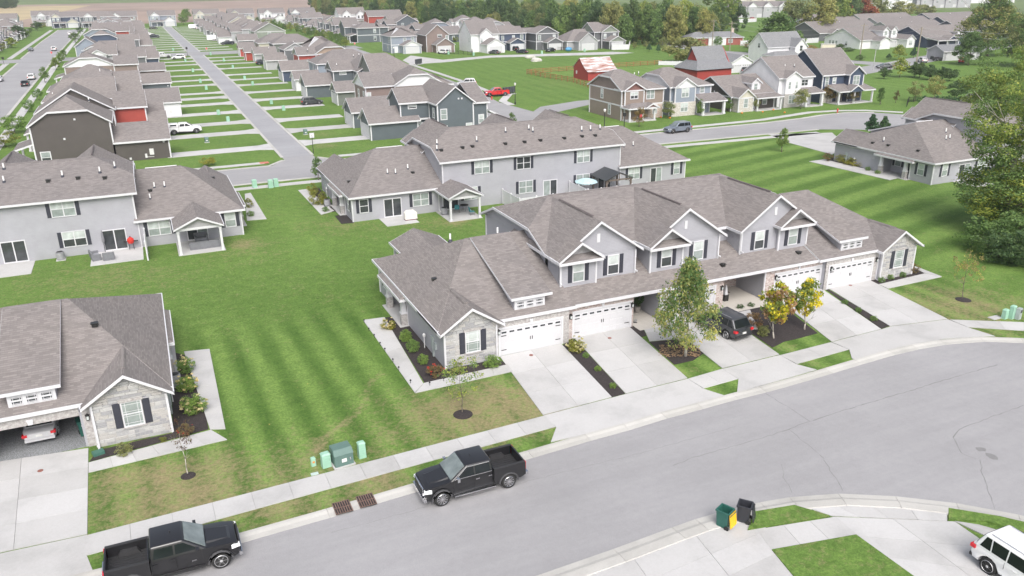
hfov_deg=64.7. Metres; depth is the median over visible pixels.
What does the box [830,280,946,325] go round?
driveway
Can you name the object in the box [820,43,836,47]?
entrance sign
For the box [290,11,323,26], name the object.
house
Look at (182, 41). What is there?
alley
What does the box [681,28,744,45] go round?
house
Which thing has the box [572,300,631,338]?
garage door
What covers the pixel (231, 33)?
house
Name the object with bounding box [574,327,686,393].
driveway
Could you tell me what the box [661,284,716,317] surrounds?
garage door
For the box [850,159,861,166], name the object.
shrub
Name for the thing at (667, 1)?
belt tree
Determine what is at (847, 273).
garage door
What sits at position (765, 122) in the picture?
kerb
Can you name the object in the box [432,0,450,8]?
belt tree
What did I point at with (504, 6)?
belt tree
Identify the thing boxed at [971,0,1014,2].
townhouse row
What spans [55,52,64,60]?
street tree
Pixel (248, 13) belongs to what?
house
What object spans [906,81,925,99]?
young tree
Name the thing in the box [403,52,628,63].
lane
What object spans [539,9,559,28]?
belt tree
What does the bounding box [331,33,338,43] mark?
street tree
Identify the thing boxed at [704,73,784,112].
house
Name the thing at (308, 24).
house
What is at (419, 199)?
window
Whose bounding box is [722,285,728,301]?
lantern stand
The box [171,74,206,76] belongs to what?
driveway
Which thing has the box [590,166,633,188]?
gazebo
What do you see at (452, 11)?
belt tree
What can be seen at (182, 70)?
driveway
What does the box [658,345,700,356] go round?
leaf litter
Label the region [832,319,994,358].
driveway apron
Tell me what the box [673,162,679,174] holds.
window
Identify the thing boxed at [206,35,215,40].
box trailer
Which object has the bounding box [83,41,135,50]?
house
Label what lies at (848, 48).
flower bed shrub
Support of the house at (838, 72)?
on the terrain at (1018, 4)
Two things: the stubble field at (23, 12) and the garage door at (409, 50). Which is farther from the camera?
the stubble field at (23, 12)
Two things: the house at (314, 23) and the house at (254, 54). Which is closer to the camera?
the house at (254, 54)
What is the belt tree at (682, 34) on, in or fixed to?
on the meadow
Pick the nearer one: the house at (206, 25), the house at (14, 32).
the house at (14, 32)
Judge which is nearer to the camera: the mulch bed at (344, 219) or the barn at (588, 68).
the mulch bed at (344, 219)
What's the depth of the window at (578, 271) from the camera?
60.45 m
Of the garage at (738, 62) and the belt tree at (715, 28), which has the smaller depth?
the garage at (738, 62)
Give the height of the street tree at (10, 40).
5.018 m
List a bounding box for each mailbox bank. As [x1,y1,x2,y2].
[415,58,421,64]
[503,86,515,94]
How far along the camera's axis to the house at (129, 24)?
392.27 m
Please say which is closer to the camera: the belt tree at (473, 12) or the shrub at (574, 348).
the shrub at (574, 348)
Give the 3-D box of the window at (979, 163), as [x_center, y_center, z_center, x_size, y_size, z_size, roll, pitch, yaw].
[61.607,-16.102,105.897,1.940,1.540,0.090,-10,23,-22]
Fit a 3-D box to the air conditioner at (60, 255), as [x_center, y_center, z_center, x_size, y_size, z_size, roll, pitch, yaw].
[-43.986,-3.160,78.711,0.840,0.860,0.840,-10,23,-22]
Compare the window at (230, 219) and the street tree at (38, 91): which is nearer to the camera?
the window at (230, 219)
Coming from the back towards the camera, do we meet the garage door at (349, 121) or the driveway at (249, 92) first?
the driveway at (249, 92)
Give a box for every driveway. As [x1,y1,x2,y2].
[0,448,88,552]
[165,64,196,65]
[165,69,201,71]
[167,110,240,117]
[168,144,272,157]
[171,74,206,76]
[171,83,215,86]
[171,129,258,139]
[172,79,211,81]
[180,91,222,95]
[181,95,227,100]
[181,101,232,106]
[192,119,249,126]
[207,56,243,58]
[210,59,243,61]
[215,62,254,64]
[219,66,260,69]
[226,72,270,75]
[231,77,278,80]
[237,82,286,86]
[245,89,295,93]
[253,96,303,101]
[262,103,324,109]
[274,114,342,122]
[285,124,352,132]
[299,135,367,145]
[500,344,610,414]
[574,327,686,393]
[590,520,792,575]
[666,317,778,367]
[768,133,835,154]
[783,289,880,341]
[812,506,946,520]
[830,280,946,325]
[837,517,1000,575]
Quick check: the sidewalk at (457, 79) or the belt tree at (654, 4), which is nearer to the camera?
the sidewalk at (457, 79)
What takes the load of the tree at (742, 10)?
on the meadow
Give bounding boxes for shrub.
[114,442,133,456]
[173,354,194,373]
[174,372,198,392]
[179,393,208,415]
[243,198,253,207]
[306,183,318,195]
[308,190,326,204]
[380,317,395,329]
[399,329,411,341]
[406,339,419,352]
[417,353,428,364]
[450,362,462,372]
[483,354,500,368]
[565,335,586,353]
[594,366,601,370]
[609,382,616,387]
[714,36,721,44]
[746,312,762,327]
[757,325,769,336]
[822,153,832,160]
[834,154,843,162]
[839,155,852,164]
[842,47,855,50]
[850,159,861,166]
[952,216,1022,253]
[970,229,1023,266]
[972,203,1022,232]
[987,208,1023,244]
[996,229,1023,265]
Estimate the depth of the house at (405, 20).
393.68 m
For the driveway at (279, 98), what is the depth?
184.82 m
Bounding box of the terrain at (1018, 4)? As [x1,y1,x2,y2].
[17,0,1023,12]
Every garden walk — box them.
[88,430,226,472]
[184,349,224,429]
[245,193,265,220]
[298,189,333,214]
[364,317,422,391]
[416,364,511,392]
[645,322,683,340]
[740,310,757,329]
[809,159,896,179]
[879,273,941,288]
[914,266,939,275]
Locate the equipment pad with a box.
[988,315,1000,319]
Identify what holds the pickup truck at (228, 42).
on the driveway
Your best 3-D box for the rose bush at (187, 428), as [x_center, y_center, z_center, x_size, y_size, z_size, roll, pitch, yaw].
[-19.317,8.443,47.843,1.022,0.946,0.912,8,22,20]
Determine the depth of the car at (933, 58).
248.55 m
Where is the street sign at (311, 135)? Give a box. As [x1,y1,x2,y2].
[309,133,313,153]
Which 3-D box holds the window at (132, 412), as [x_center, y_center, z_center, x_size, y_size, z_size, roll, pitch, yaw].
[-22.097,7.292,47.073,1.120,1.640,0.090,-10,23,-22]
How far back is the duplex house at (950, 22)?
330.54 m
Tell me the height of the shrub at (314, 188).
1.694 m
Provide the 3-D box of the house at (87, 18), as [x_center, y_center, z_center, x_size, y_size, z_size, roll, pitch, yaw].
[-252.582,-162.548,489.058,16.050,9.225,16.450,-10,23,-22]
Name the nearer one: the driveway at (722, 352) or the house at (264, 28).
the driveway at (722, 352)
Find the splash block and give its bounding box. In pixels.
[91,448,104,456]
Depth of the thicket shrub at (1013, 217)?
77.08 m
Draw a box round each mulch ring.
[180,472,195,479]
[453,409,472,418]
[955,297,970,302]
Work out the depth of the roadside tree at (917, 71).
207.84 m
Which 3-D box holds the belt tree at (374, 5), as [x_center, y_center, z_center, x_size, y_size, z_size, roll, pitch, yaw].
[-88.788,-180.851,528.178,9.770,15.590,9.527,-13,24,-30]
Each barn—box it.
[573,56,616,80]
[673,45,733,79]
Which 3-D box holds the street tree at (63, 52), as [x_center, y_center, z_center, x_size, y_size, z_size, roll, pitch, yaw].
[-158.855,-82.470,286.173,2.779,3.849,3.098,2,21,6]
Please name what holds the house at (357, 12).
on the terrain at (1018, 4)
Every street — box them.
[0,46,360,63]
[0,62,49,121]
[22,29,77,58]
[160,342,1023,575]
[219,113,904,184]
[354,48,539,120]
[533,100,588,112]
[654,40,880,64]
[861,47,996,73]
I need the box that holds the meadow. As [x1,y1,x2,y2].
[0,6,1023,187]
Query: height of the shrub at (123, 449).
0.788 m
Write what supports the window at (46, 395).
in the townhouse row at (103, 368)
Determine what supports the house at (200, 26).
on the terrain at (1018, 4)
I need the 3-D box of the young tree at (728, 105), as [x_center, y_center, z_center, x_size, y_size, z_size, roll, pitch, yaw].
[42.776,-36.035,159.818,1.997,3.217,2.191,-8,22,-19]
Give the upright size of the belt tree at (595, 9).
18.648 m
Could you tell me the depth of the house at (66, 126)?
118.75 m
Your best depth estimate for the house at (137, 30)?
372.59 m
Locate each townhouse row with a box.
[0,144,246,277]
[0,293,177,460]
[316,109,690,226]
[371,173,924,368]
[725,1,793,17]
[735,0,774,0]
[831,90,1023,186]
[850,0,911,8]
[912,0,970,7]
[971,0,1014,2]
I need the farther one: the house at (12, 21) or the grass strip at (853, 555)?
the house at (12, 21)
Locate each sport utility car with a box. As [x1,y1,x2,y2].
[27,73,35,79]
[171,54,185,59]
[255,59,262,64]
[300,96,322,104]
[437,49,449,53]
[457,78,475,84]
[663,120,692,133]
[696,307,753,339]
[969,525,1023,575]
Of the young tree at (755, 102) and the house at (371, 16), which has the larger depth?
the house at (371, 16)
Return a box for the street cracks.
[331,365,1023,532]
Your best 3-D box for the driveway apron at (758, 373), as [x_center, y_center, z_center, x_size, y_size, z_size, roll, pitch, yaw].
[17.099,5.706,54.955,6.943,0.040,3.122,-10,23,-22]
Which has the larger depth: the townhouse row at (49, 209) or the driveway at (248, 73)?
the driveway at (248, 73)
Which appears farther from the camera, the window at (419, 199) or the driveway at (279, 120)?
the driveway at (279, 120)
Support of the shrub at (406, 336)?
on the mulch bed at (413, 357)
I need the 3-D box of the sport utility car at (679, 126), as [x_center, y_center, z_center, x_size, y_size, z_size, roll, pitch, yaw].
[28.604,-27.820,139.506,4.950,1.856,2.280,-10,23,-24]
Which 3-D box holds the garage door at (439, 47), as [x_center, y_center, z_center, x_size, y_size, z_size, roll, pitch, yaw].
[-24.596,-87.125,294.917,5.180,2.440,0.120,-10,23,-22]
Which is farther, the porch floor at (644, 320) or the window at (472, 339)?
the porch floor at (644, 320)
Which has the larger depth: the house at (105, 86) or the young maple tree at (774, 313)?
the house at (105, 86)
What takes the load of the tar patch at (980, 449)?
on the street at (902, 444)
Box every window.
[10,396,22,405]
[25,393,37,402]
[40,151,51,160]
[40,391,52,399]
[49,201,76,217]
[61,230,87,247]
[120,400,145,427]
[147,220,171,236]
[224,212,236,227]
[359,199,368,212]
[408,104,416,108]
[412,192,428,206]
[440,109,447,119]
[464,186,477,200]
[465,330,480,353]
[474,160,489,173]
[478,114,483,123]
[516,156,530,169]
[517,301,523,308]
[519,180,532,193]
[526,299,533,306]
[536,297,542,304]
[572,263,584,282]
[576,173,589,185]
[577,149,589,162]
[607,254,619,274]
[608,104,610,114]
[628,167,639,179]
[630,91,638,99]
[646,90,654,98]
[660,249,672,267]
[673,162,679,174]
[680,102,687,111]
[681,88,689,97]
[692,240,703,259]
[700,86,704,92]
[743,98,748,107]
[754,230,765,249]
[787,228,798,245]
[788,95,794,103]
[801,79,808,85]
[824,77,829,86]
[849,242,854,247]
[852,75,859,84]
[893,250,904,267]
[894,160,901,166]
[916,163,924,175]
[941,164,948,176]
[977,160,986,171]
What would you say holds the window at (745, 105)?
in the house at (741, 91)
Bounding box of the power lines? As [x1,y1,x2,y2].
[710,22,1000,39]
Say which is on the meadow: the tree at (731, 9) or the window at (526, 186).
the tree at (731, 9)
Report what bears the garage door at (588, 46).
in the house at (579, 39)
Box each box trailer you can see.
[188,24,195,28]
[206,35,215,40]
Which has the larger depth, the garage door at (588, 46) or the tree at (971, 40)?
the garage door at (588, 46)
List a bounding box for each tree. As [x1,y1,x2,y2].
[0,0,8,8]
[0,115,28,131]
[0,131,21,144]
[2,37,18,47]
[8,0,14,7]
[10,25,25,36]
[21,29,30,36]
[21,99,34,111]
[30,21,42,29]
[30,88,42,99]
[38,66,49,80]
[49,57,59,69]
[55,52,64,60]
[60,50,66,57]
[68,32,80,41]
[169,416,191,473]
[177,13,186,24]
[181,9,191,20]
[199,157,214,164]
[286,22,292,29]
[306,27,313,37]
[310,157,321,179]
[311,0,317,11]
[318,0,324,13]
[321,0,327,12]
[327,0,334,14]
[328,31,333,40]
[331,0,341,10]
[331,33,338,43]
[336,33,340,44]
[340,0,347,7]
[341,37,349,46]
[346,0,355,6]
[357,0,363,6]
[362,1,368,9]
[368,0,380,9]
[389,0,406,13]
[403,0,417,17]
[412,0,420,21]
[416,2,424,22]
[421,5,430,21]
[423,0,429,19]
[429,5,441,19]
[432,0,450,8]
[433,2,450,21]
[437,355,483,411]
[441,10,448,22]
[446,8,457,20]
[451,0,463,16]
[454,0,474,17]
[454,5,469,17]
[469,3,487,18]
[480,0,491,14]
[483,9,493,18]
[490,0,500,16]
[492,12,500,21]
[493,0,507,21]
[500,0,520,21]
[501,3,520,25]
[509,14,518,25]
[509,112,515,120]
[515,9,526,27]
[516,2,531,24]
[524,10,538,27]
[528,1,545,14]
[531,0,545,7]
[534,5,546,21]
[534,12,544,26]
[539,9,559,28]
[544,0,559,28]
[551,4,573,35]
[564,0,577,5]
[565,12,576,31]
[567,2,576,16]
[574,0,592,28]
[576,0,590,28]
[581,0,608,27]
[599,0,620,27]
[609,7,624,27]
[614,12,633,43]
[621,0,641,41]
[624,2,637,20]
[626,18,636,42]
[632,106,647,122]
[634,9,645,42]
[640,2,655,42]
[642,1,656,34]
[643,9,664,44]
[646,8,667,42]
[652,256,722,356]
[656,2,665,9]
[656,37,668,47]
[659,2,671,40]
[660,1,688,44]
[660,37,707,60]
[662,0,673,6]
[662,101,675,114]
[666,6,687,37]
[670,7,687,35]
[681,0,693,33]
[685,6,703,34]
[685,8,695,34]
[695,7,714,33]
[696,99,705,115]
[702,0,741,28]
[710,2,730,30]
[710,19,719,30]
[714,15,720,30]
[725,98,733,111]
[727,1,748,31]
[744,10,806,43]
[753,96,761,109]
[758,280,796,338]
[776,127,788,151]
[782,0,813,29]
[793,89,811,108]
[794,276,823,329]
[801,0,839,25]
[816,0,856,16]
[822,84,837,98]
[838,0,863,15]
[844,92,859,102]
[849,0,879,13]
[855,54,865,59]
[864,114,879,132]
[867,0,889,12]
[876,88,885,102]
[878,67,892,78]
[878,116,890,127]
[887,1,920,14]
[892,44,906,58]
[892,57,910,76]
[893,91,899,102]
[906,61,923,76]
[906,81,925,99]
[909,47,916,57]
[911,62,930,77]
[913,4,936,13]
[922,64,939,76]
[924,75,946,97]
[937,66,952,78]
[941,68,960,80]
[945,80,972,97]
[951,31,994,64]
[951,153,1023,229]
[952,246,985,297]
[954,0,1023,55]
[958,44,1023,118]
[960,77,1023,229]
[997,2,1023,59]
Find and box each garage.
[726,53,753,72]
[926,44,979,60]
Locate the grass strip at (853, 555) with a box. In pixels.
[772,534,912,575]
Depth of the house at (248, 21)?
364.35 m
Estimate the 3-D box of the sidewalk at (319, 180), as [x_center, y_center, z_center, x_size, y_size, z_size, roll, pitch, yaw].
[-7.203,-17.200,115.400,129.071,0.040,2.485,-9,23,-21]
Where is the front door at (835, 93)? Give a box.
[831,91,836,101]
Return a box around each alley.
[164,27,198,51]
[191,55,310,156]
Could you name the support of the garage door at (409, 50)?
in the house at (401, 40)
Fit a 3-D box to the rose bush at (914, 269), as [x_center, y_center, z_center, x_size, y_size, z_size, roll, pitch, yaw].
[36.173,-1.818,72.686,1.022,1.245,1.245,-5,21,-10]
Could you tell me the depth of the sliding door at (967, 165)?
104.67 m
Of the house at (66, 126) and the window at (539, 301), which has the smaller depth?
the window at (539, 301)
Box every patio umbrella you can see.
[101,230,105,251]
[575,178,597,184]
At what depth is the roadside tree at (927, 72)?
203.20 m
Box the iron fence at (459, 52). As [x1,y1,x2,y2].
[449,49,472,54]
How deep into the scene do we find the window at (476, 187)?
94.86 m
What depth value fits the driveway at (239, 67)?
251.87 m
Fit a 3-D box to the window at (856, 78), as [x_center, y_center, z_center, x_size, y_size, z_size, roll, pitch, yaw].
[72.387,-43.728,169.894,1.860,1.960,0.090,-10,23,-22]
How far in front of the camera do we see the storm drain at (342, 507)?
41.20 m
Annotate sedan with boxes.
[20,80,29,86]
[21,420,59,442]
[488,50,500,53]
[516,49,528,53]
[545,47,555,51]
[875,63,893,68]
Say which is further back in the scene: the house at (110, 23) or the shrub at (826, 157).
the house at (110, 23)
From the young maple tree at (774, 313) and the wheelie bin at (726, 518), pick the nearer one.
the wheelie bin at (726, 518)
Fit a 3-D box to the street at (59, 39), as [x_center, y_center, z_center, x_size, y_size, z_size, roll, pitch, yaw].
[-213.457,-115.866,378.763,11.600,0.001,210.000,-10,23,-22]
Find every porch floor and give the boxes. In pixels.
[633,307,660,330]
[722,286,766,311]
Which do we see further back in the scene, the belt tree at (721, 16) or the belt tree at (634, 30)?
the belt tree at (721, 16)
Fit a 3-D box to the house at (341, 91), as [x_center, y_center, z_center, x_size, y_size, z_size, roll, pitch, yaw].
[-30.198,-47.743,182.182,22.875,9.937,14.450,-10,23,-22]
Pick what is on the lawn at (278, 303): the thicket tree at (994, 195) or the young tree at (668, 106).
the thicket tree at (994, 195)
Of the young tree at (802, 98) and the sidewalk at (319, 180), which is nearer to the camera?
the sidewalk at (319, 180)
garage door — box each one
[68,23,78,27]
[165,22,174,25]
[292,80,295,89]
[301,85,305,95]
[332,92,337,104]
[345,111,352,126]
[361,122,369,138]
[405,46,419,53]
[438,46,450,51]
[489,46,502,52]
[498,316,562,356]
[511,44,523,50]
[549,43,560,49]
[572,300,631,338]
[582,43,593,50]
[611,42,622,44]
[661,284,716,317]
[732,64,741,72]
[772,264,822,296]
[826,257,874,289]
[890,41,896,46]
[945,53,958,60]
[964,52,976,59]
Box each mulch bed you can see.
[90,353,207,461]
[308,188,334,211]
[335,215,353,223]
[385,317,505,382]
[563,338,624,396]
[630,326,645,336]
[650,340,703,364]
[739,298,816,347]
[827,289,888,328]
[871,270,923,283]
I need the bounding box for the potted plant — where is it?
[634,295,643,312]
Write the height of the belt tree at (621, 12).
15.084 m
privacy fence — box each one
[143,228,148,260]
[502,185,616,203]
[569,180,588,191]
[611,42,629,49]
[658,61,682,64]
[739,18,756,22]
[804,37,818,42]
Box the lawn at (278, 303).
[0,129,1023,574]
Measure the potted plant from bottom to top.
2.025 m
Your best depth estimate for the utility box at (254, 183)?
105.14 m
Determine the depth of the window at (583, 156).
99.37 m
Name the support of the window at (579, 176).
in the townhouse row at (432, 165)
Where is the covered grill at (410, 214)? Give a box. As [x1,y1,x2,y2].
[403,209,416,220]
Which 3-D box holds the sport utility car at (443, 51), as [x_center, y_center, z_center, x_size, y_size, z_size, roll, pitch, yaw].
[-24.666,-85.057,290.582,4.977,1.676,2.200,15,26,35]
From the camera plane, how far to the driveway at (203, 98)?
186.32 m
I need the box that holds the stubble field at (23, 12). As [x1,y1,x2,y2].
[0,5,90,20]
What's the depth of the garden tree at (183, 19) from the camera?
508.25 m
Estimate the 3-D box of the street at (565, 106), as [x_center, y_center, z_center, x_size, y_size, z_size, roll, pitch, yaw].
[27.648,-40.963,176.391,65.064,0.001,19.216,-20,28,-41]
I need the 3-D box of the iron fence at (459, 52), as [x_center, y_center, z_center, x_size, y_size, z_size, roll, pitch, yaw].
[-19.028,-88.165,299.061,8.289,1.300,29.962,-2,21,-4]
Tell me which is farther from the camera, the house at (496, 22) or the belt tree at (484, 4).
the belt tree at (484, 4)
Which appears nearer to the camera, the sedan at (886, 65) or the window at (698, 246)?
the window at (698, 246)
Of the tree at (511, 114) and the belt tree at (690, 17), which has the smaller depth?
the tree at (511, 114)
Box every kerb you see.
[1,62,50,123]
[2,63,17,76]
[20,30,57,58]
[54,29,80,56]
[71,337,1023,575]
[190,55,282,157]
[203,55,313,154]
[216,160,284,170]
[233,129,818,185]
[537,494,1023,575]
[640,112,873,134]
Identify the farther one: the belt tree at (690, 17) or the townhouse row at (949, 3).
the townhouse row at (949, 3)
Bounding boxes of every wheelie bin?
[75,417,83,436]
[715,503,736,530]
[736,498,755,524]
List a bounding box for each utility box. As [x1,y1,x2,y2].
[252,179,257,187]
[268,179,273,187]
[273,178,278,186]
[310,456,315,466]
[319,451,331,468]
[329,440,355,469]
[356,440,366,458]
[1001,308,1008,319]
[1008,305,1017,319]
[1014,307,1022,319]
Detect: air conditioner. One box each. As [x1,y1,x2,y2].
[55,251,65,261]
[172,372,182,387]
[324,198,330,206]
[440,207,447,214]
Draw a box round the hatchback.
[917,57,927,62]
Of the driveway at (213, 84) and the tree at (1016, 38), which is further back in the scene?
the tree at (1016, 38)
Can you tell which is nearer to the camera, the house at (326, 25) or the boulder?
the boulder
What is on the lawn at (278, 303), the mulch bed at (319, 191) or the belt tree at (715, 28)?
the mulch bed at (319, 191)
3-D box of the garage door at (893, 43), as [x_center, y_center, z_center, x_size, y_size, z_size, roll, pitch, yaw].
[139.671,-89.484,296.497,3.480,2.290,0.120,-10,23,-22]
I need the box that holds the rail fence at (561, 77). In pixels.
[526,60,661,87]
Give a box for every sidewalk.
[0,61,60,149]
[0,64,7,70]
[8,30,52,58]
[61,29,85,56]
[86,416,554,555]
[194,162,259,169]
[234,132,818,190]
[338,153,359,156]
[409,64,487,90]
[499,94,514,104]
[634,110,902,132]
[688,369,737,388]
[757,517,855,548]
[781,342,847,363]
[951,320,1023,330]
[955,521,995,534]
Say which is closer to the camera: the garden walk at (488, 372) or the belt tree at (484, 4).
the garden walk at (488, 372)
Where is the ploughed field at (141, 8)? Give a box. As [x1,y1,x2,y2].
[17,0,334,26]
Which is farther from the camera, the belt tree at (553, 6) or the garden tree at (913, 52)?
the belt tree at (553, 6)
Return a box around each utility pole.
[859,23,866,56]
[916,27,922,61]
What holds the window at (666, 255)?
in the townhouse row at (541, 272)
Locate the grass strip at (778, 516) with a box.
[748,505,829,529]
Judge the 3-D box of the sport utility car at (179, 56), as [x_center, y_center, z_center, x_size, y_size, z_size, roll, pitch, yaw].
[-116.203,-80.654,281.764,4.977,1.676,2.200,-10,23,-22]
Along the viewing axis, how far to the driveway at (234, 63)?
264.86 m
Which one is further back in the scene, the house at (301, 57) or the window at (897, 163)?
the house at (301, 57)
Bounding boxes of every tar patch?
[975,447,985,450]
[986,453,997,459]
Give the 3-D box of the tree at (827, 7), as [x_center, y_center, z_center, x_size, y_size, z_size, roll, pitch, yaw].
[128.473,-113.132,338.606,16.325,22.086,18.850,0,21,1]
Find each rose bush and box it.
[176,423,193,437]
[425,363,444,377]
[912,263,919,273]
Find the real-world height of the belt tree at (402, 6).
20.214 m
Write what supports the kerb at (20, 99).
on the street at (12, 91)
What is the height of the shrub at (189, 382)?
1.225 m
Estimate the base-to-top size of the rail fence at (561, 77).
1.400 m
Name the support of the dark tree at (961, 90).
on the terrain at (1018, 4)
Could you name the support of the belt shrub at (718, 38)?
on the terrain at (1018, 4)
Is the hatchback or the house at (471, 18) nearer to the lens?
the hatchback
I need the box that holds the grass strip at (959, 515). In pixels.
[948,508,1023,532]
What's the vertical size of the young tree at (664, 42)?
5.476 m
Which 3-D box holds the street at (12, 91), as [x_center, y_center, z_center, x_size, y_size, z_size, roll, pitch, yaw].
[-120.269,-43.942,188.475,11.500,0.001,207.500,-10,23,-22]
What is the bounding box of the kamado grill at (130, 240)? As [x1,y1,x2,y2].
[123,236,137,247]
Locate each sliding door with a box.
[0,240,29,263]
[102,228,128,250]
[187,228,208,240]
[383,197,401,217]
[442,197,458,209]
[543,179,556,195]
[597,178,610,187]
[650,167,661,181]
[956,163,970,180]
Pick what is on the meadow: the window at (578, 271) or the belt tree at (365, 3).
the belt tree at (365, 3)
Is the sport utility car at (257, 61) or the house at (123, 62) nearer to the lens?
the house at (123, 62)
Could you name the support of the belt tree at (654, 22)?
on the meadow
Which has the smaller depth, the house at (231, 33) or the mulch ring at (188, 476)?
the mulch ring at (188, 476)
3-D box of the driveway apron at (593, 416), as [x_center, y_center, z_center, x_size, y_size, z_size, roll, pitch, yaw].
[7.366,7.479,50.614,12.564,0.040,3.244,-10,23,-22]
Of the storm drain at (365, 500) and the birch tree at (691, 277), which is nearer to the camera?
the storm drain at (365, 500)
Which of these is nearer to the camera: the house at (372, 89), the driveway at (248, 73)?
the house at (372, 89)
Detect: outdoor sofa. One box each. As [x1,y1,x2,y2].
[88,250,101,261]
[102,252,114,260]
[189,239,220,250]
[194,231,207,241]
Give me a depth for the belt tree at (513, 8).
396.80 m
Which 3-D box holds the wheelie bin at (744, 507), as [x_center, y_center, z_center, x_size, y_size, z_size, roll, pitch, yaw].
[11.519,11.061,39.765,0.880,1.027,0.660,9,23,24]
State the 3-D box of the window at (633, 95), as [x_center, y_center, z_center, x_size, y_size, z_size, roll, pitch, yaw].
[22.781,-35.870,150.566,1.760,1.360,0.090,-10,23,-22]
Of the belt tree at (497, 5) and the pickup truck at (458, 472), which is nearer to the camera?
the pickup truck at (458, 472)
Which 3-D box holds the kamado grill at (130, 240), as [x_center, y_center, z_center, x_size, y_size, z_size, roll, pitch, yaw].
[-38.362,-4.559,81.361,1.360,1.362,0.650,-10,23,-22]
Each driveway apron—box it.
[0,535,93,575]
[543,379,722,441]
[723,355,816,391]
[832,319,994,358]
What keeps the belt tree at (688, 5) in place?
on the meadow
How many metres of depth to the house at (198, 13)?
508.91 m
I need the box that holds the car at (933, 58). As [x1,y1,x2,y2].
[930,56,942,60]
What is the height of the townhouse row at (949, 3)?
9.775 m
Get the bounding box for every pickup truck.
[102,520,242,575]
[159,52,170,57]
[168,122,201,134]
[220,40,234,44]
[413,444,527,505]
[484,87,509,96]
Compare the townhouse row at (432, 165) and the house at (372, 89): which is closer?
the townhouse row at (432, 165)
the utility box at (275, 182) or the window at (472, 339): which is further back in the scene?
the utility box at (275, 182)
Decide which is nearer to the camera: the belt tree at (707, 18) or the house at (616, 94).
the house at (616, 94)
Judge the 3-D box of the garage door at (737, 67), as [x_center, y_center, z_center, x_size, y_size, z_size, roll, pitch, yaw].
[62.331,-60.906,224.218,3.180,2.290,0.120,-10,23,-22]
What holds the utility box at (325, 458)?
on the lawn at (278, 303)
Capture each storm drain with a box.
[332,499,352,514]
[355,492,376,507]
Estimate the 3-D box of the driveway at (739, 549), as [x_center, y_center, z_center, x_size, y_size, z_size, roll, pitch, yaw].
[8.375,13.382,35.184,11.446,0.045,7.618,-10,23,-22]
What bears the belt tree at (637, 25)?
on the meadow
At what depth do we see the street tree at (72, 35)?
364.48 m
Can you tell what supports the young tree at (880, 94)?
on the meadow
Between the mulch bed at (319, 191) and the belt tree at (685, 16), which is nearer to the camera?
the mulch bed at (319, 191)
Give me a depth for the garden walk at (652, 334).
60.65 m
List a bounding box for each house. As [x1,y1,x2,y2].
[0,13,18,21]
[0,20,26,37]
[0,26,23,39]
[0,28,9,45]
[0,30,8,47]
[3,18,28,35]
[3,29,15,43]
[8,31,18,41]
[13,94,171,160]
[24,82,168,151]
[30,10,58,26]
[34,76,164,115]
[46,70,181,115]
[50,11,80,27]
[54,51,166,82]
[61,64,171,88]
[74,36,156,56]
[79,11,107,27]
[79,44,159,62]
[83,25,149,38]
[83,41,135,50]
[88,24,147,34]
[89,22,146,32]
[89,30,152,46]
[94,17,142,25]
[97,13,140,21]
[101,19,144,27]
[107,21,147,32]
[108,11,137,19]
[147,10,176,26]
[192,8,218,21]
[194,11,221,23]
[195,12,224,25]
[198,13,237,21]
[198,22,211,31]
[202,14,246,32]
[202,24,214,34]
[204,16,249,34]
[209,18,257,34]
[212,19,261,34]
[215,19,259,39]
[216,21,258,43]
[226,8,254,20]
[235,21,285,44]
[236,33,283,56]
[242,34,308,62]
[257,8,284,23]
[262,36,327,69]
[277,40,344,81]
[282,15,296,23]
[284,18,292,26]
[287,7,315,14]
[289,49,362,90]
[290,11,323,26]
[295,12,327,27]
[299,18,316,29]
[299,54,362,97]
[303,19,321,31]
[310,21,317,29]
[316,15,335,34]
[320,17,359,36]
[326,17,365,36]
[329,53,410,105]
[334,7,364,21]
[338,19,388,42]
[342,66,453,127]
[357,78,499,140]
[363,9,401,22]
[370,14,406,24]
[381,27,422,53]
[382,15,418,25]
[388,22,419,29]
[405,18,451,31]
[410,26,459,41]
[415,23,455,52]
[447,15,469,25]
[458,17,481,27]
[458,19,505,53]
[482,17,520,27]
[496,25,525,50]
[509,25,533,30]
[524,25,562,49]
[558,29,597,50]
[582,22,625,48]
[587,69,666,122]
[641,67,727,116]
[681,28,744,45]
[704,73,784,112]
[739,55,825,107]
[747,31,813,61]
[793,19,873,40]
[796,16,858,22]
[797,47,875,104]
[823,25,916,48]
[854,12,910,18]
[867,15,928,23]
[870,19,939,29]
[897,24,977,47]
[916,11,971,19]
[933,15,991,22]
[938,18,1008,38]
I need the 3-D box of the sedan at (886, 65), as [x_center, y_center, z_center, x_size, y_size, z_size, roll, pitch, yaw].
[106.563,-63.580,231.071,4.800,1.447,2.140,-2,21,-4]
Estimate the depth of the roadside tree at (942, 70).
202.26 m
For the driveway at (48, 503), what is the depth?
42.21 m
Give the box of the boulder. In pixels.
[531,57,541,61]
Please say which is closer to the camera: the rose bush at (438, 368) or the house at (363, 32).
the rose bush at (438, 368)
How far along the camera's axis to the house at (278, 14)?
509.53 m
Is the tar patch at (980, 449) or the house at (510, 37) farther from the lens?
the house at (510, 37)
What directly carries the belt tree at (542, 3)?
on the terrain at (1018, 4)

